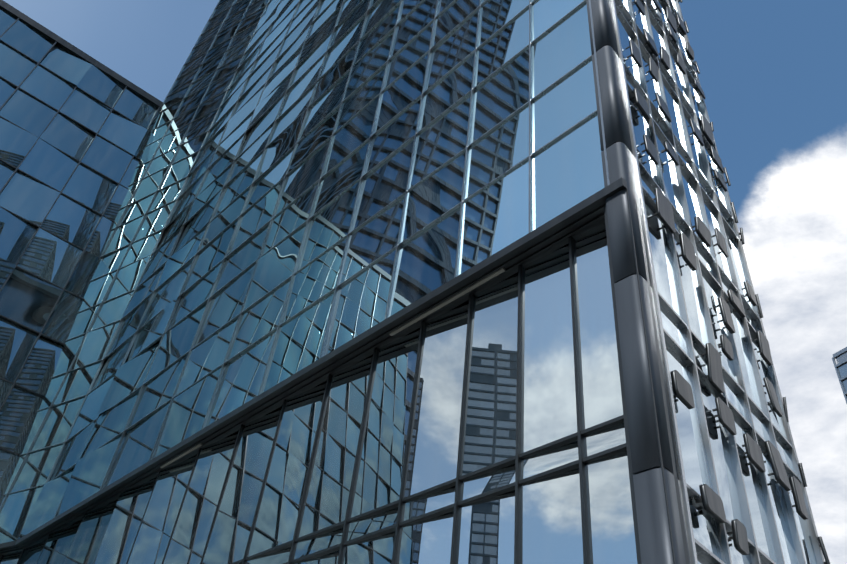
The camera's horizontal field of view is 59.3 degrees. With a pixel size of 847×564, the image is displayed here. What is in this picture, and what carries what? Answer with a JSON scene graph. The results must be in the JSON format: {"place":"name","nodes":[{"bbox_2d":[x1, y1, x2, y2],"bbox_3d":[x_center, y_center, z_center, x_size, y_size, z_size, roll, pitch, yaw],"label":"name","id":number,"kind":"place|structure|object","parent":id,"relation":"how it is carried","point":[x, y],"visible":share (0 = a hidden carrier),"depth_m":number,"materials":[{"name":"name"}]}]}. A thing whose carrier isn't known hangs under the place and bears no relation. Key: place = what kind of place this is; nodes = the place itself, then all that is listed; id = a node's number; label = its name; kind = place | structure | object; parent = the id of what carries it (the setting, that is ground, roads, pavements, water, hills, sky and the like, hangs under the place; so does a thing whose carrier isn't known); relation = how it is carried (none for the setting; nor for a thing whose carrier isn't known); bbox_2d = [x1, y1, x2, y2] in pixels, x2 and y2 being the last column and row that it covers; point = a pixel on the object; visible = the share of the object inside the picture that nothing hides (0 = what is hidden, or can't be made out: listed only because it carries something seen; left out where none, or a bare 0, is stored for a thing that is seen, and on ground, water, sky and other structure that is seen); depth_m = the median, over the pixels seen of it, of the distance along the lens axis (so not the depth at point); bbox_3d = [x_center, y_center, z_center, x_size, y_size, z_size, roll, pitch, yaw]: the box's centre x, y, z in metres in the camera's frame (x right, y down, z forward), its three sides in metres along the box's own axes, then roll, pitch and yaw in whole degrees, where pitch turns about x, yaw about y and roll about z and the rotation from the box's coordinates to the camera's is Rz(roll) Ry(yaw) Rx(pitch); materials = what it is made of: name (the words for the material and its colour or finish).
{"place":"outdoors","nodes":[
{"label":"outdoors","id":0,"kind":"place"},
{"bbox_2d":[3,0,846,563],"label":"sky","id":1,"kind":"structure","parent":0,"point":[772,76],"materials":[{"name":"blue"}]},
{"bbox_2d":[586,0,690,563],"bbox_3d":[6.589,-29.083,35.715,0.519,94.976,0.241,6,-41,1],"label":"corner column","id":2,"kind":"structure","parent":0,"point":[653,532],"depth_m":9.68,"materials":[{"name":"grey metal"}]},
{"bbox_2d":[611,0,697,563],"bbox_3d":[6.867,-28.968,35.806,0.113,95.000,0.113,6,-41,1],"label":"tower corner trim","id":3,"kind":"structure","parent":2,"relation":"attached to","point":[684,495],"depth_m":9.85,"materials":[{"name":"grey metal"}]},
{"label":"ground","id":4,"kind":"structure","parent":0,"visible":0},
{"bbox_2d":[17,217,626,563],"bbox_3d":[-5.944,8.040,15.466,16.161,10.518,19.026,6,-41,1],"label":"window frames","id":5,"kind":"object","parent":4,"relation":"on","point":[579,434],"visible":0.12,"depth_m":11.89,"materials":[{"name":"grey metal"}]},
{"bbox_2d":[0,177,638,553],"bbox_3d":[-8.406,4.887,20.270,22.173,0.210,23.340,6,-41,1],"label":"tower ledge","id":6,"kind":"object","parent":5,"relation":"on","point":[580,216],"visible":0.9,"depth_m":15.06,"materials":[{"name":"metal"}]},
{"bbox_2d":[0,0,268,509],"bbox_3d":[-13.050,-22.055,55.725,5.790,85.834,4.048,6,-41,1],"label":"window frames","id":7,"kind":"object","parent":6,"relation":"on","point":[129,245],"visible":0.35,"depth_m":39.88,"materials":[{"name":"black metal"}]},
{"bbox_2d":[0,0,267,543],"bbox_3d":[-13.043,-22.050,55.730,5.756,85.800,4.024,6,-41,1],"label":"glass facade","id":8,"kind":"structure","parent":7,"relation":"in","point":[17,507],"depth_m":37.52,"materials":[{"name":"blue glass"}]},
{"bbox_2d":[47,0,609,517],"bbox_3d":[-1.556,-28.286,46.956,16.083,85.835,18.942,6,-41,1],"label":"window frames","id":9,"kind":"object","parent":6,"relation":"on","point":[361,178],"visible":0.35,"depth_m":22.26,"materials":[{"name":"grey metal"}]},
{"bbox_2d":[18,0,604,538],"bbox_3d":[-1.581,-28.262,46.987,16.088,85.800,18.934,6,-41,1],"label":"glass facade","id":10,"kind":"structure","parent":9,"relation":"in","point":[568,170],"depth_m":20.54,"materials":[{"name":"blue glass"}]},
{"bbox_2d":[160,268,504,467],"bbox_3d":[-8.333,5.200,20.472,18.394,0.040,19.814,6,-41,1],"label":"tower ledge strips","id":11,"kind":"object","parent":6,"relation":"attached to","point":[456,296],"visible":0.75,"depth_m":13.86,"materials":[{"name":"grey metal"}]},
{"bbox_2d":[18,223,636,563],"bbox_3d":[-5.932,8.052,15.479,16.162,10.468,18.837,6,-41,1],"label":"window glass","id":12,"kind":"object","parent":5,"relation":"in","point":[550,522],"visible":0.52,"depth_m":12.39,"materials":[{"name":"blue glass"}]},
{"bbox_2d":[832,347,846,403],"bbox_3d":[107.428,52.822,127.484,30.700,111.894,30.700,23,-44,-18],"label":"building","id":13,"kind":"structure","parent":4,"relation":"on","point":[840,356],"depth_m":164.67,"materials":[{"name":"metal"}]},
{"bbox_2d":[837,362,846,391],"bbox_3d":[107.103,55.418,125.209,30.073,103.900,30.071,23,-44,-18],"label":"window glass","id":14,"kind":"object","parent":13,"relation":"on","point":[842,369],"depth_m":163.01,"materials":[{"name":"blue glass"}]},
{"bbox_3d":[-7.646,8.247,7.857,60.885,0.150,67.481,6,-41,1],"label":"pavement","id":15,"kind":"structure","parent":0,"visible":0},
{"bbox_2d":[0,549,24,562],"bbox_3d":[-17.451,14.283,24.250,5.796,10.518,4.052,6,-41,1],"label":"window frame","id":16,"kind":"object","parent":15,"relation":"on","point":[11,552],"visible":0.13,"depth_m":26.49,"materials":[{"name":"black metal"}]},
{"bbox_2d":[0,551,21,563],"bbox_3d":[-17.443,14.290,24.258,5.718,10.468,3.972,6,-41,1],"label":"window glass","id":17,"kind":"object","parent":16,"relation":"in","point":[11,558],"depth_m":26.34,"materials":[{"name":"blue glass"}]},
{"bbox_2d":[0,0,162,343],"bbox_3d":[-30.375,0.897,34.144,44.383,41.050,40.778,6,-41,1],"label":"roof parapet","id":18,"kind":"structure","parent":15,"relation":"on","point":[69,47],"depth_m":46.22,"materials":[{"name":"grey metal"}]},
{"bbox_2d":[0,7,159,505],"bbox_3d":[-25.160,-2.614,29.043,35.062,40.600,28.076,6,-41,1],"label":"glass facade","id":19,"kind":"structure","parent":18,"relation":"attached to","point":[28,300],"depth_m":38.98,"materials":[{"name":"blue glass"}]},
{"bbox_2d":[0,18,159,455],"bbox_3d":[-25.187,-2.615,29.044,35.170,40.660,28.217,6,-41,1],"label":"window frames","id":20,"kind":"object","parent":18,"relation":"attached to","point":[39,227],"visible":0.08,"depth_m":39.36,"materials":[{"name":"black metal"}]},
{"bbox_2d":[49,0,517,550],"bbox_3d":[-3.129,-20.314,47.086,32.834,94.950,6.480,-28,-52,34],"label":"tower","id":21,"kind":"structure","parent":15,"relation":"on","point":[177,242],"depth_m":35.49,"materials":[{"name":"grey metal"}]},
{"bbox_2d":[604,189,688,563],"bbox_3d":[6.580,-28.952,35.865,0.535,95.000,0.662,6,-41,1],"label":"corner column","id":22,"kind":"structure","parent":15,"relation":"on","point":[631,474],"depth_m":9.06,"materials":[{"name":"grey metal"}]},
{"bbox_2d":[615,0,824,563],"bbox_3d":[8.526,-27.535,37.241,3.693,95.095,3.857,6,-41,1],"label":"tower frame","id":23,"kind":"object","parent":15,"relation":"on","point":[695,370],"visible":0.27,"depth_m":12.86,"materials":[{"name":"grey metal"}]},
{"bbox_2d":[615,0,816,563],"bbox_3d":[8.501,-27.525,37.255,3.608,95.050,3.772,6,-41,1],"label":"glass facade","id":24,"kind":"structure","parent":23,"relation":"in","point":[702,519],"depth_m":11.89,"materials":[{"name":"glass"}]},
{"bbox_2d":[625,0,829,563],"bbox_3d":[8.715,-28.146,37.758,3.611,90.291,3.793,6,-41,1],"label":"facade panels","id":25,"kind":"object","parent":23,"relation":"attached to","point":[710,499],"visible":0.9,"depth_m":12.40,"materials":[{"name":"grey metal"}]}
]}

